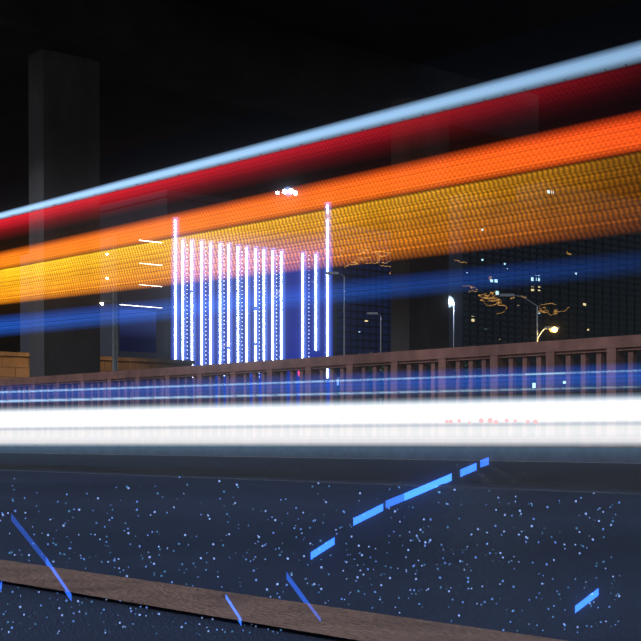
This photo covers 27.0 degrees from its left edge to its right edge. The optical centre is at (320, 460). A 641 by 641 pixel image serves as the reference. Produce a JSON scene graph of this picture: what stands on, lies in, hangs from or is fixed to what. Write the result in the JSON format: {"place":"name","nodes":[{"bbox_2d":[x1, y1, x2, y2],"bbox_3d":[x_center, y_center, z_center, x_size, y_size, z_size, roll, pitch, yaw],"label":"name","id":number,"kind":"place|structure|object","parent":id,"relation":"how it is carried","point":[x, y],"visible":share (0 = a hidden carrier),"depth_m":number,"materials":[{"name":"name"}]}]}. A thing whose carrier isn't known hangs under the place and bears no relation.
{"place":"outdoors","nodes":[
{"label":"outdoors","id":0,"kind":"place"},
{"bbox_2d":[23,49,103,436],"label":"overpass pier","id":1,"kind":"structure","parent":0,"point":[64,215],"depth_m":24.92,"materials":[{"name":"grey concrete"}]},
{"bbox_2d":[20,235,166,358],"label":"bar building","id":2,"kind":"structure","parent":0,"point":[135,276],"depth_m":171.57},
{"bbox_2d":[120,309,155,352],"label":"lit building panel","id":3,"kind":"object","parent":2,"relation":"attached to","point":[137,330],"visible":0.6,"depth_m":171.01,"materials":[{"name":"blue glass"}]},
{"bbox_2d":[120,240,161,307],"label":"light strips","id":4,"kind":"object","parent":2,"relation":"attached to","point":[148,285],"depth_m":171.81,"materials":[{"name":"white plastic"}]},
{"bbox_2d":[0,351,194,436],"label":"ramp block wall","id":5,"kind":"structure","parent":0,"point":[14,365],"depth_m":43.21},
{"bbox_2d":[100,190,337,436],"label":"building","id":6,"kind":"structure","parent":0,"point":[292,235],"depth_m":257.75,"materials":[{"name":"blue glass"}]},
{"bbox_2d":[174,205,327,377],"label":"facade lights","id":7,"kind":"object","parent":6,"relation":"attached to","point":[246,301],"visible":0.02,"depth_m":256.43},
{"bbox_2d":[276,193,296,208],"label":"rooftop structure","id":8,"kind":"object","parent":6,"relation":"on","point":[285,200],"depth_m":266.62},
{"bbox_2d":[276,188,297,194],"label":"roof beacon lamps","id":9,"kind":"object","parent":8,"relation":"on","point":[291,191],"depth_m":267.19,"materials":[{"name":"white glass"}]},
{"bbox_2d":[0,0,634,187],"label":"overpass deck","id":10,"kind":"structure","parent":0,"point":[132,116],"depth_m":27.92,"materials":[{"name":"concrete"}]},
{"bbox_2d":[0,471,640,640],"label":"pavement","id":11,"kind":"structure","parent":0,"point":[559,565],"depth_m":1.41,"materials":[{"name":"black asphalt"}]},
{"bbox_2d":[0,560,566,640],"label":"curb","id":12,"kind":"structure","parent":11,"relation":"on","point":[341,622],"depth_m":0.91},
{"bbox_2d":[0,453,640,489],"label":"road","id":13,"kind":"structure","parent":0,"point":[621,476],"depth_m":10.66,"materials":[{"name":"black asphalt"}]},
{"bbox_2d":[44,453,640,463],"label":"lane markings","id":14,"kind":"object","parent":13,"relation":"on","point":[355,458],"depth_m":15.70,"materials":[{"name":"paint"}]},
{"bbox_2d":[0,0,640,351],"label":"sky","id":15,"kind":"structure","parent":0,"point":[584,72],"materials":[{"name":"black"}]},
{"bbox_2d":[326,374,361,411],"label":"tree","id":16,"kind":"object","parent":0,"point":[338,397],"depth_m":119.74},
{"bbox_2d":[357,347,383,436],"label":"tree","id":17,"kind":"object","parent":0,"point":[371,382],"depth_m":88.63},
{"bbox_2d":[361,366,383,415],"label":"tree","id":18,"kind":"object","parent":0,"point":[382,405],"depth_m":100.33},
{"bbox_2d":[380,97,455,436],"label":"overpass pier","id":19,"kind":"structure","parent":0,"point":[419,224],"depth_m":28.32,"materials":[{"name":"concrete"}]},
{"bbox_2d":[454,360,479,397],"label":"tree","id":20,"kind":"object","parent":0,"point":[465,370],"depth_m":93.83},
{"bbox_2d":[445,418,537,423],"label":"red lights","id":21,"kind":"object","parent":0,"point":[490,420],"visible":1,"depth_m":4.24},
{"bbox_2d":[462,193,544,436],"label":"tower grid mullions","id":22,"kind":"object","parent":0,"point":[501,266],"visible":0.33,"depth_m":319.35,"materials":[{"name":"black metal"}]},
{"label":"ground","id":23,"kind":"structure","parent":0,"visible":0},
{"bbox_2d":[100,234,117,370],"bbox_3d":[-6.076,-3.396,37.760,0.692,6.011,0.172,0,1,-4],"label":"street lamp","id":24,"kind":"object","parent":23,"relation":"on","point":[113,252],"visible":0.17,"depth_m":37.71,"materials":[{"name":"metal"}]},
{"bbox_2d":[0,0,537,155],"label":"overpass beam","id":25,"kind":"structure","parent":23,"relation":"on","point":[179,47],"depth_m":27.17,"materials":[{"name":"black concrete"}]},
{"bbox_2d":[0,444,640,462],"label":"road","id":26,"kind":"structure","parent":23,"relation":"on","point":[591,454],"depth_m":15.81,"materials":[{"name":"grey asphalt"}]},
{"bbox_2d":[0,334,640,447],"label":"bridge railing","id":27,"kind":"object","parent":26,"relation":"on","point":[312,400],"visible":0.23,"depth_m":16.89,"materials":[{"name":"paint"}]},
{"bbox_2d":[0,468,640,494],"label":"kerb","id":28,"kind":"structure","parent":23,"relation":"on","point":[586,490],"depth_m":3.52,"materials":[{"name":"concrete"}]},
{"bbox_2d":[326,272,344,354],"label":"street lamp","id":29,"kind":"object","parent":23,"relation":"on","point":[332,273],"depth_m":79.92,"materials":[{"name":"metal"}]},
{"bbox_2d":[336,224,390,436],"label":"tower","id":30,"kind":"structure","parent":23,"relation":"on","point":[360,286],"depth_m":428.23,"materials":[{"name":"black glass"}]},
{"bbox_2d":[336,222,390,436],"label":"tower mullions","id":31,"kind":"object","parent":30,"relation":"attached to","point":[363,290],"visible":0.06,"depth_m":428.62,"materials":[{"name":"black metal"}]},
{"bbox_2d":[367,312,381,425],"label":"street lamp","id":32,"kind":"object","parent":23,"relation":"on","point":[372,313],"visible":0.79,"depth_m":95.03,"materials":[{"name":"metal"}]},
{"bbox_2d":[452,300,453,346],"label":"street lamp","id":33,"kind":"object","parent":23,"relation":"on","point":[453,323],"depth_m":110.21,"materials":[{"name":"metal"}]},
{"bbox_2d":[449,194,543,436],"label":"building","id":34,"kind":"structure","parent":23,"relation":"on","point":[455,248],"depth_m":316.59,"materials":[{"name":"black glass"}]},
{"bbox_2d":[466,229,539,313],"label":"lit windows","id":35,"kind":"structure","parent":34,"relation":"attached to","point":[496,281],"depth_m":318.57,"materials":[{"name":"white glass"}]},
{"bbox_2d":[499,294,559,436],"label":"street lamp","id":36,"kind":"object","parent":23,"relation":"on","point":[513,295],"visible":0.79,"depth_m":70.25,"materials":[{"name":"metal"}]},
{"bbox_2d":[516,182,640,436],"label":"tower","id":37,"kind":"structure","parent":23,"relation":"on","point":[530,194],"depth_m":395.89,"materials":[{"name":"glass"}]},
{"bbox_2d":[542,181,640,436],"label":"tower mullions","id":38,"kind":"object","parent":37,"relation":"attached to","point":[586,277],"visible":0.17,"depth_m":395.82,"materials":[{"name":"black metal"}]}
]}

